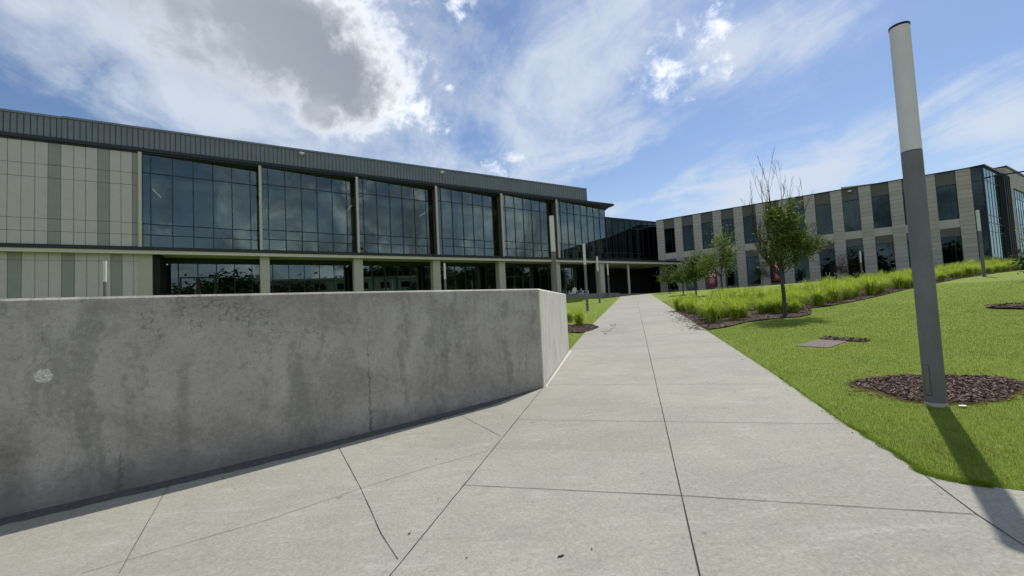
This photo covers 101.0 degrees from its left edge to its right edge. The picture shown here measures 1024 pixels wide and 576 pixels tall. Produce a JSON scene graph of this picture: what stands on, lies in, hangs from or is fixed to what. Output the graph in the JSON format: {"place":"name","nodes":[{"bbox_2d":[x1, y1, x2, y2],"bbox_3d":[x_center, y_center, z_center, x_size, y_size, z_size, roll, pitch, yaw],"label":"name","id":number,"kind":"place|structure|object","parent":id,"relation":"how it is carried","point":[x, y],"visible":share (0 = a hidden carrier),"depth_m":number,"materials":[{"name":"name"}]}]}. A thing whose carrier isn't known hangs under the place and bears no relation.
{"place":"outdoors","nodes":[
{"label":"outdoors","id":0,"kind":"place"},
{"bbox_2d":[0,294,1023,575],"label":"path","id":1,"kind":"structure","parent":0,"point":[786,450],"depth_m":3.15,"materials":[{"name":"concrete"}]},
{"bbox_2d":[0,388,539,525],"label":"path dirt strip","id":2,"kind":"object","parent":1,"relation":"on","point":[100,498],"visible":1,"depth_m":4.30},
{"bbox_2d":[0,289,570,517],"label":"planter wall","id":3,"kind":"structure","parent":1,"relation":"on","point":[104,395],"depth_m":4.43,"materials":[{"name":"concrete"}]},
{"bbox_2d":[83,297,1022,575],"bbox_3d":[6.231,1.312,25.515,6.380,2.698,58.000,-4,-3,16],"label":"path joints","id":4,"kind":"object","parent":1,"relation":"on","point":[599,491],"visible":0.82,"depth_m":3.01,"materials":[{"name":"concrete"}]},
{"bbox_2d":[670,312,704,330],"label":"spilled mulch","id":5,"kind":"object","parent":1,"relation":"on","point":[694,325],"visible":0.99,"depth_m":13.70,"materials":[{"name":"brown wood"}]},
{"bbox_2d":[0,0,1023,221],"label":"sky","id":6,"kind":"structure","parent":0,"point":[658,109],"materials":[{"name":"blue"}]},
{"bbox_2d":[620,293,650,295],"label":"terrace","id":7,"kind":"structure","parent":0,"point":[633,294],"depth_m":55.06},
{"bbox_2d":[604,217,660,293],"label":"glass link","id":8,"kind":"object","parent":7,"relation":"on","point":[632,239],"visible":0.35,"depth_m":63.39,"materials":[{"name":"glass"}]},
{"bbox_2d":[605,218,658,259],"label":"upper window","id":9,"kind":"structure","parent":8,"relation":"in","point":[634,240],"depth_m":62.49,"materials":[{"name":"black glass"}]},
{"bbox_2d":[566,270,1023,490],"bbox_3d":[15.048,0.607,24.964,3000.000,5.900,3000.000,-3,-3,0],"label":"lawn","id":10,"kind":"structure","parent":0,"point":[1002,277],"depth_m":6.84,"materials":[{"name":"plant"}]},
{"bbox_2d":[103,260,106,296],"bbox_3d":[-24.941,0.615,25.885,0.181,4.682,0.181,-2,-3,-21],"label":"lamp post","id":11,"kind":"object","parent":10,"relation":"on","point":[104,277],"visible":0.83,"depth_m":25.89,"materials":[{"name":"white paint"}]},
{"bbox_2d":[0,108,682,298],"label":"lecture hall","id":12,"kind":"structure","parent":10,"relation":"on","point":[144,211],"depth_m":34.25,"materials":[{"name":"grey metal"}]},
{"bbox_2d":[179,277,197,294],"bbox_3d":[-25.549,0.396,33.390,1.150,2.550,0.050,-1,-3,-31],"label":"door","id":13,"kind":"structure","parent":12,"relation":"in","point":[179,277],"depth_m":33.56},
{"bbox_2d":[142,154,259,249],"bbox_3d":[-23.463,-6.316,32.321,7.331,6.786,0.125,-1,-4,-36],"label":"upper window","id":14,"kind":"structure","parent":12,"relation":"in","point":[186,204],"depth_m":32.04,"materials":[{"name":"teal glass"}]},
{"bbox_2d":[198,277,215,294],"bbox_3d":[-24.510,0.375,33.980,1.150,2.550,0.115,-1,-3,-31],"label":"door","id":15,"kind":"structure","parent":12,"relation":"in","point":[199,292],"depth_m":33.97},
{"bbox_2d":[166,258,259,294],"bbox_3d":[-23.987,-0.182,34.490,6.740,4.460,0.120,-1,-3,-31],"label":"lower window","id":16,"kind":"structure","parent":12,"relation":"in","point":[233,276],"depth_m":34.36,"materials":[{"name":"black glass"}]},
{"bbox_2d":[261,167,355,251],"bbox_3d":[-17.141,-6.436,36.146,7.410,6.786,0.125,-1,-4,-36],"label":"upper window","id":17,"kind":"structure","parent":12,"relation":"in","point":[301,212],"depth_m":35.90,"materials":[{"name":"teal glass"}]},
{"bbox_2d":[270,259,352,292],"bbox_3d":[-18.061,-0.294,38.075,7.230,4.460,0.120,-1,-3,-31],"label":"lower window","id":18,"kind":"structure","parent":12,"relation":"in","point":[286,276],"depth_m":38.07,"materials":[{"name":"black glass"}]},
{"bbox_2d":[363,261,428,290],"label":"lower window","id":19,"kind":"structure","parent":12,"relation":"in","point":[412,276],"depth_m":42.08,"materials":[{"name":"black glass"}]},
{"bbox_2d":[358,178,434,253],"bbox_3d":[-10.768,-6.557,40.001,7.450,6.786,0.125,-1,-4,-36],"label":"upper window","id":20,"kind":"structure","parent":12,"relation":"in","point":[393,218],"depth_m":39.79,"materials":[{"name":"teal glass"}]},
{"bbox_2d":[428,262,491,289],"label":"lower window","id":21,"kind":"structure","parent":12,"relation":"in","point":[459,276],"depth_m":45.96,"materials":[{"name":"black glass"}]},
{"bbox_2d":[437,187,499,255],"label":"upper window","id":22,"kind":"structure","parent":12,"relation":"in","point":[468,222],"depth_m":43.67,"materials":[{"name":"teal glass"}]},
{"bbox_2d":[491,263,545,289],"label":"lower window","id":23,"kind":"structure","parent":12,"relation":"in","point":[533,275],"depth_m":49.91,"materials":[{"name":"black glass"}]},
{"bbox_2d":[502,195,551,256],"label":"upper window","id":24,"kind":"structure","parent":12,"relation":"in","point":[526,222],"depth_m":47.43,"materials":[{"name":"teal glass"}]},
{"bbox_2d":[544,264,590,293],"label":"lower window","id":25,"kind":"structure","parent":12,"relation":"in","point":[572,275],"depth_m":53.51,"materials":[{"name":"black glass"}]},
{"bbox_2d":[557,201,607,258],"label":"upper window","id":26,"kind":"structure","parent":12,"relation":"in","point":[578,224],"depth_m":51.63,"materials":[{"name":"teal glass"}]},
{"bbox_2d":[549,215,557,292],"bbox_3d":[1.629,-0.344,16.078,0.181,4.928,0.181,0,-4,-40],"label":"lamp post","id":27,"kind":"object","parent":10,"relation":"on","point":[553,253],"visible":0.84,"depth_m":16.06,"materials":[{"name":"metal"}]},
{"bbox_2d":[567,308,575,320],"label":"grass clump","id":28,"kind":"object","parent":10,"relation":"on","point":[569,316],"visible":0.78,"depth_m":19.50,"materials":[{"name":"plant"}]},
{"bbox_2d":[568,323,598,332],"bbox_3d":[2.621,1.494,16.056,1.310,0.188,3.537,-3,-3,0],"label":"mulch patch","id":29,"kind":"object","parent":10,"relation":"on","point":[581,328],"visible":0.91,"depth_m":15.74,"materials":[{"name":"brown wood"}]},
{"bbox_2d":[571,306,587,324],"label":"grass clump","id":30,"kind":"object","parent":29,"relation":"on","point":[578,317],"visible":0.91,"depth_m":17.14,"materials":[{"name":"plant"}]},
{"bbox_2d":[582,243,588,310],"bbox_3d":[4.752,-0.465,27.178,0.181,4.928,0.181,-3,-3,10],"label":"lamp post","id":31,"kind":"object","parent":10,"relation":"on","point":[585,278],"visible":0.92,"depth_m":27.12,"materials":[{"name":"metal"}]},
{"bbox_2d":[567,298,616,349],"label":"grass","id":32,"kind":"structure","parent":10,"relation":"on","point":[588,315],"depth_m":25.92,"materials":[{"name":"plant"}]},
{"bbox_2d":[565,293,619,299],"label":"seat wall","id":33,"kind":"structure","parent":10,"relation":"on","point":[576,296],"depth_m":50.31,"materials":[{"name":"concrete"}]},
{"bbox_2d":[596,256,600,302],"bbox_3d":[7.861,-0.469,38.379,0.181,4.928,0.181,-1,-3,-30],"label":"lamp post","id":34,"kind":"object","parent":10,"relation":"on","point":[598,279],"visible":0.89,"depth_m":38.33,"materials":[{"name":"metal"}]},
{"bbox_2d":[654,261,676,292],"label":"street tree","id":35,"kind":"object","parent":10,"relation":"on","point":[668,277],"visible":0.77,"depth_m":49.50,"materials":[{"name":"green plant"}]},
{"bbox_2d":[666,259,693,294],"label":"street tree","id":36,"kind":"object","parent":10,"relation":"on","point":[677,279],"visible":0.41,"depth_m":40.14,"materials":[{"name":"green plant"}]},
{"bbox_2d":[672,247,711,294],"bbox_3d":[15.083,-1.285,35.251,3.187,4.282,2.969,-3,-3,0],"label":"street tree","id":37,"kind":"object","parent":10,"relation":"on","point":[690,274],"visible":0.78,"depth_m":34.92,"materials":[{"name":"green plant"}]},
{"bbox_2d":[707,271,715,289],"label":"feather banner","id":38,"kind":"object","parent":10,"relation":"on","point":[712,282],"visible":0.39,"depth_m":53.08,"materials":[{"name":"fabric"}]},
{"bbox_2d":[691,224,742,289],"bbox_3d":[14.954,-1.934,30.503,3.964,5.476,4.198,-3,-3,0],"label":"street tree","id":39,"kind":"object","parent":10,"relation":"on","point":[724,260],"visible":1,"depth_m":30.38,"materials":[{"name":"green plant"}]},
{"bbox_2d":[753,261,771,285],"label":"sapling","id":40,"kind":"object","parent":10,"relation":"on","point":[758,273],"visible":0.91,"depth_m":51.73,"materials":[{"name":"green plant"}]},
{"bbox_2d":[773,262,779,284],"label":"feather banner","id":41,"kind":"object","parent":10,"relation":"on","point":[776,277],"visible":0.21,"depth_m":49.22,"materials":[{"name":"fabric"}]},
{"bbox_2d":[796,339,847,347],"bbox_3d":[6.269,1.119,8.526,0.994,0.069,0.574,-1,-3,-33],"label":"concrete slab","id":42,"kind":"object","parent":10,"relation":"on","point":[818,343],"visible":0.97,"depth_m":8.48,"materials":[{"name":"concrete"}]},
{"bbox_2d":[656,165,992,292],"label":"classroom wing","id":43,"kind":"structure","parent":10,"relation":"on","point":[869,221],"depth_m":49.02,"materials":[{"name":"concrete"}]},
{"bbox_2d":[664,228,675,252],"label":"window","id":44,"kind":"structure","parent":43,"relation":"in","point":[669,234],"depth_m":61.96,"materials":[{"name":"black glass"}]},
{"bbox_2d":[666,264,678,289],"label":"window","id":45,"kind":"structure","parent":43,"relation":"in","point":[672,286],"depth_m":61.62,"materials":[{"name":"black glass"}]},
{"bbox_2d":[682,225,694,250],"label":"window","id":46,"kind":"structure","parent":43,"relation":"in","point":[688,233],"depth_m":60.36,"materials":[{"name":"blue glass"}]},
{"bbox_2d":[701,222,714,248],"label":"window","id":47,"kind":"structure","parent":43,"relation":"in","point":[707,227],"depth_m":58.77,"materials":[{"name":"blue glass"}]},
{"bbox_2d":[721,218,735,245],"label":"window","id":48,"kind":"structure","parent":43,"relation":"in","point":[726,223],"depth_m":57.08,"materials":[{"name":"blue glass"}]},
{"bbox_2d":[725,258,738,285],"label":"window","id":49,"kind":"structure","parent":43,"relation":"in","point":[732,280],"depth_m":56.78,"materials":[{"name":"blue glass"}]},
{"bbox_2d":[743,215,757,243],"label":"window","id":50,"kind":"structure","parent":43,"relation":"in","point":[748,235],"depth_m":55.65,"materials":[{"name":"blue glass"}]},
{"bbox_2d":[746,256,760,284],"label":"window","id":51,"kind":"structure","parent":43,"relation":"in","point":[750,261],"depth_m":55.32,"materials":[{"name":"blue glass"}]},
{"bbox_2d":[770,255,784,282],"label":"window","id":52,"kind":"structure","parent":43,"relation":"in","point":[772,279],"depth_m":53.85,"materials":[{"name":"black glass"}]},
{"bbox_2d":[790,207,805,234],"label":"window","id":53,"kind":"structure","parent":43,"relation":"in","point":[801,209],"depth_m":52.07,"materials":[{"name":"blue glass"}]},
{"bbox_2d":[794,255,809,280],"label":"window","id":54,"kind":"structure","parent":43,"relation":"in","point":[804,272],"depth_m":51.95,"materials":[{"name":"black glass"}]},
{"bbox_2d":[815,203,832,234],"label":"window","id":55,"kind":"structure","parent":43,"relation":"in","point":[824,210],"depth_m":50.64,"materials":[{"name":"blue glass"}]},
{"bbox_2d":[819,248,836,279],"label":"window","id":56,"kind":"structure","parent":43,"relation":"in","point":[828,257],"depth_m":50.42,"materials":[{"name":"black glass"}]},
{"bbox_2d":[842,199,861,231],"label":"window","id":57,"kind":"structure","parent":43,"relation":"in","point":[851,208],"depth_m":49.06,"materials":[{"name":"blue glass"}]},
{"bbox_2d":[846,245,865,276],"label":"window","id":58,"kind":"structure","parent":43,"relation":"in","point":[855,250],"depth_m":48.81,"materials":[{"name":"black glass"}]},
{"bbox_2d":[871,194,891,228],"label":"window","id":59,"kind":"structure","parent":43,"relation":"in","point":[881,209],"depth_m":47.43,"materials":[{"name":"blue glass"}]},
{"bbox_2d":[875,242,895,274],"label":"window","id":60,"kind":"structure","parent":43,"relation":"in","point":[885,252],"depth_m":47.16,"materials":[{"name":"black glass"}]},
{"bbox_2d":[902,192,906,224],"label":"window","id":61,"kind":"structure","parent":43,"relation":"in","point":[903,195],"depth_m":46.21,"materials":[{"name":"blue glass"}]},
{"bbox_2d":[936,184,959,220],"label":"window","id":62,"kind":"structure","parent":43,"relation":"in","point":[947,200],"depth_m":44.20,"materials":[{"name":"blue glass"}]},
{"bbox_2d":[941,235,963,265],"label":"window","id":63,"kind":"structure","parent":43,"relation":"in","point":[952,249],"depth_m":43.95,"materials":[{"name":"black glass"}]},
{"bbox_2d":[970,167,992,259],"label":"corner window","id":64,"kind":"structure","parent":43,"relation":"in","point":[976,173],"depth_m":42.69,"materials":[{"name":"black glass"}]},
{"bbox_2d":[819,336,870,340],"bbox_3d":[6.868,1.044,8.743,0.384,0.075,0.878,-1,-3,-28],"label":"mulch edge","id":65,"kind":"object","parent":10,"relation":"on","point":[844,338],"visible":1,"depth_m":8.71,"materials":[{"name":"brown wood"}]},
{"bbox_2d":[827,250,863,276],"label":"shrub","id":66,"kind":"object","parent":10,"relation":"on","point":[841,270],"visible":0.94,"depth_m":46.74,"materials":[{"name":"green plant"}]},
{"bbox_2d":[677,269,1020,328],"bbox_3d":[25.885,-0.385,28.149,51.147,2.751,7.215,-1,-3,-32],"label":"mulch bed","id":67,"kind":"object","parent":10,"relation":"on","point":[754,315],"visible":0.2,"depth_m":15.61,"materials":[{"name":"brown wood"}]},
{"bbox_2d":[668,291,685,309],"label":"grass clump","id":68,"kind":"object","parent":67,"relation":"on","point":[677,299],"visible":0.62,"depth_m":20.58,"materials":[{"name":"plant"}]},
{"bbox_2d":[681,295,697,311],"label":"grass clump","id":69,"kind":"object","parent":67,"relation":"on","point":[686,306],"visible":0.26,"depth_m":19.14,"materials":[{"name":"plant"}]},
{"bbox_2d":[684,297,700,312],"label":"grass clump","id":70,"kind":"object","parent":67,"relation":"on","point":[692,306],"visible":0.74,"depth_m":18.09,"materials":[{"name":"plant"}]},
{"bbox_2d":[695,292,726,317],"bbox_3d":[7.199,0.597,15.290,1.338,1.029,1.320,-2,-3,-23],"label":"grass clump","id":71,"kind":"object","parent":67,"relation":"on","point":[709,295],"visible":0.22,"depth_m":15.23,"materials":[{"name":"plant"}]},
{"bbox_2d":[697,295,725,322],"bbox_3d":[6.592,0.681,14.045,1.175,0.932,1.159,-3,-3,0],"label":"grass clump","id":72,"kind":"object","parent":67,"relation":"on","point":[711,311],"visible":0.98,"depth_m":13.89,"materials":[{"name":"plant"}]},
{"bbox_2d":[718,300,728,316],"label":"grass clump","id":73,"kind":"object","parent":67,"relation":"on","point":[721,305],"visible":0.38,"depth_m":15.40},
{"bbox_2d":[715,289,734,315],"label":"grass clump","id":74,"kind":"object","parent":67,"relation":"on","point":[721,298],"visible":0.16,"depth_m":15.84,"materials":[{"name":"plant"}]},
{"bbox_2d":[719,296,745,319],"bbox_3d":[7.423,0.648,14.230,1.149,0.854,1.165,-4,-3,18],"label":"grass clump","id":75,"kind":"object","parent":67,"relation":"on","point":[734,307],"visible":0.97,"depth_m":14.14,"materials":[{"name":"plant"}]},
{"bbox_2d":[734,286,754,300],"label":"grass clump","id":76,"kind":"object","parent":67,"relation":"on","point":[741,293],"visible":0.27,"depth_m":18.95,"materials":[{"name":"plant"}]},
{"bbox_2d":[737,296,754,316],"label":"grass clump","id":77,"kind":"object","parent":67,"relation":"on","point":[744,312],"visible":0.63,"depth_m":14.78,"materials":[{"name":"plant"}]},
{"bbox_2d":[749,296,770,313],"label":"grass clump","id":78,"kind":"object","parent":67,"relation":"on","point":[761,306],"visible":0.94,"depth_m":15.43,"materials":[{"name":"plant"}]},
{"bbox_2d":[755,285,766,299],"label":"grass clump","id":79,"kind":"object","parent":67,"relation":"on","point":[760,293],"visible":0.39,"depth_m":21.65,"materials":[{"name":"plant"}]},
{"bbox_2d":[762,294,774,311],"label":"grass clump","id":80,"kind":"object","parent":67,"relation":"on","point":[769,309],"visible":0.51,"depth_m":15.82,"materials":[{"name":"plant"}]},
{"bbox_2d":[766,294,789,312],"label":"grass clump","id":81,"kind":"object","parent":67,"relation":"on","point":[777,303],"visible":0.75,"depth_m":15.04,"materials":[{"name":"plant"}]},
{"bbox_2d":[742,146,838,315],"bbox_3d":[9.216,-1.865,14.023,2.714,5.814,2.489,-3,-3,0],"label":"street tree","id":82,"kind":"object","parent":67,"relation":"on","point":[787,235],"visible":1,"depth_m":13.78,"materials":[{"name":"green plant"}]},
{"bbox_2d":[781,295,804,312],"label":"grass clump","id":83,"kind":"object","parent":67,"relation":"on","point":[794,305],"visible":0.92,"depth_m":14.80,"materials":[{"name":"plant"}]},
{"bbox_2d":[787,287,808,309],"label":"grass clump","id":84,"kind":"object","parent":67,"relation":"on","point":[794,294],"visible":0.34,"depth_m":15.93,"materials":[{"name":"plant"}]},
{"bbox_2d":[796,278,813,290],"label":"grass clump","id":85,"kind":"object","parent":67,"relation":"on","point":[806,286],"visible":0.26,"depth_m":21.04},
{"bbox_2d":[802,283,830,305],"bbox_3d":[12.162,0.255,16.796,1.279,0.878,1.300,-5,-3,34],"label":"grass clump","id":86,"kind":"object","parent":67,"relation":"on","point":[817,299],"visible":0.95,"depth_m":16.70,"materials":[{"name":"plant"}]},
{"bbox_2d":[812,273,849,300],"bbox_3d":[14.051,-0.080,18.778,1.466,1.304,1.508,-3,-3,10],"label":"grass clump","id":87,"kind":"object","parent":67,"relation":"on","point":[824,283],"visible":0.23,"depth_m":18.74,"materials":[{"name":"plant"}]},
{"bbox_2d":[819,279,851,301],"bbox_3d":[13.432,0.101,17.771,1.429,0.994,1.362,-3,-3,3],"label":"grass clump","id":88,"kind":"object","parent":67,"relation":"on","point":[833,296],"visible":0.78,"depth_m":17.61,"materials":[{"name":"plant"}]},
{"bbox_2d":[836,279,863,298],"bbox_3d":[14.831,0.046,18.893,1.327,0.908,1.396,-4,-3,25],"label":"grass clump","id":89,"kind":"object","parent":67,"relation":"on","point":[848,291],"visible":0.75,"depth_m":18.76,"materials":[{"name":"plant"}]},
{"bbox_2d":[845,276,869,295],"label":"grass clump","id":90,"kind":"object","parent":67,"relation":"on","point":[858,289],"visible":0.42,"depth_m":19.87,"materials":[{"name":"plant"}]},
{"bbox_2d":[857,270,884,294],"bbox_3d":[16.942,-0.279,20.003,1.443,1.232,1.402,-4,-3,13],"label":"grass clump","id":91,"kind":"object","parent":67,"relation":"on","point":[872,288],"visible":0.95,"depth_m":19.89,"materials":[{"name":"plant"}]},
{"bbox_2d":[866,273,892,291],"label":"grass clump","id":92,"kind":"object","parent":67,"relation":"on","point":[880,288],"visible":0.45,"depth_m":20.97,"materials":[{"name":"plant"}]},
{"bbox_2d":[887,268,912,288],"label":"grass clump","id":93,"kind":"object","parent":67,"relation":"on","point":[897,279],"visible":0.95,"depth_m":22.64,"materials":[{"name":"plant"}]},
{"bbox_2d":[902,272,912,286],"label":"grass clump","id":94,"kind":"object","parent":67,"relation":"on","point":[906,282],"visible":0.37,"depth_m":22.96,"materials":[{"name":"plant"}]},
{"bbox_2d":[936,270,949,280],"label":"grass clump","id":95,"kind":"object","parent":67,"relation":"on","point":[941,276],"visible":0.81,"depth_m":26.63,"materials":[{"name":"plant"}]},
{"bbox_2d":[950,266,963,277],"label":"grass clump","id":96,"kind":"object","parent":67,"relation":"on","point":[958,272],"visible":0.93,"depth_m":28.52,"materials":[{"name":"plant"}]},
{"bbox_2d":[959,263,979,275],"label":"grass clump","id":97,"kind":"object","parent":67,"relation":"on","point":[967,269],"visible":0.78,"depth_m":29.43,"materials":[{"name":"plant"}]},
{"bbox_2d":[969,261,981,273],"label":"grass clump","id":98,"kind":"object","parent":67,"relation":"on","point":[976,267],"visible":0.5,"depth_m":30.96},
{"bbox_2d":[992,262,1004,271],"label":"grass clump","id":99,"kind":"object","parent":67,"relation":"on","point":[997,268],"visible":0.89,"depth_m":31.81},
{"bbox_2d":[841,165,1023,257],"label":"wing","id":100,"kind":"structure","parent":10,"relation":"on","point":[1017,183],"depth_m":49.55,"materials":[{"name":"metal"}]},
{"bbox_2d":[1014,189,1023,257],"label":"window","id":101,"kind":"structure","parent":100,"relation":"in","point":[1019,196],"depth_m":49.99,"materials":[{"name":"teal glass"}]},
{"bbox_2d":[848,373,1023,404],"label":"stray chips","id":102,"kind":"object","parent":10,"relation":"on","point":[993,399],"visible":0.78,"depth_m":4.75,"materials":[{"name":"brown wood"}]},
{"bbox_2d":[849,373,1023,405],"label":"mulch ring","id":103,"kind":"object","parent":10,"relation":"on","point":[960,388],"visible":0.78,"depth_m":4.93,"materials":[{"name":"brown wood"}]},
{"bbox_2d":[888,21,948,407],"bbox_3d":[4.369,-0.434,4.514,0.192,4.928,0.192,-3,-3,0],"label":"lamp post","id":104,"kind":"object","parent":103,"relation":"on","point":[923,269],"visible":0.92,"depth_m":4.48,"materials":[{"name":"metal"}]},
{"bbox_2d":[895,429,1023,475],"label":"dry grass","id":105,"kind":"structure","parent":10,"relation":"on","point":[919,443],"depth_m":3.38,"materials":[{"name":"plant"}]},
{"bbox_2d":[975,209,985,276],"bbox_3d":[30.742,-2.709,27.678,0.181,4.928,0.181,-5,-4,39],"label":"lamp post","id":106,"kind":"object","parent":10,"relation":"on","point":[980,243],"visible":0.89,"depth_m":27.64,"materials":[{"name":"metal"}]},
{"bbox_2d":[967,164,1017,261],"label":"glazed end bay","id":107,"kind":"object","parent":10,"relation":"on","point":[1000,215],"visible":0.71,"depth_m":44.75,"materials":[{"name":"glass"}]},
{"bbox_2d":[981,166,1007,261],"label":"window","id":108,"kind":"structure","parent":107,"relation":"in","point":[996,230],"depth_m":43.69,"materials":[{"name":"teal glass"}]},
{"bbox_2d":[985,302,1023,307],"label":"mulch mound","id":109,"kind":"object","parent":10,"relation":"on","point":[1015,304],"visible":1,"depth_m":11.67,"materials":[{"name":"brown wood"}]},
{"bbox_2d":[1007,244,1023,277],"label":"shrub","id":110,"kind":"object","parent":10,"relation":"on","point":[1020,258],"visible":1,"depth_m":20.74,"materials":[{"name":"green plant"}]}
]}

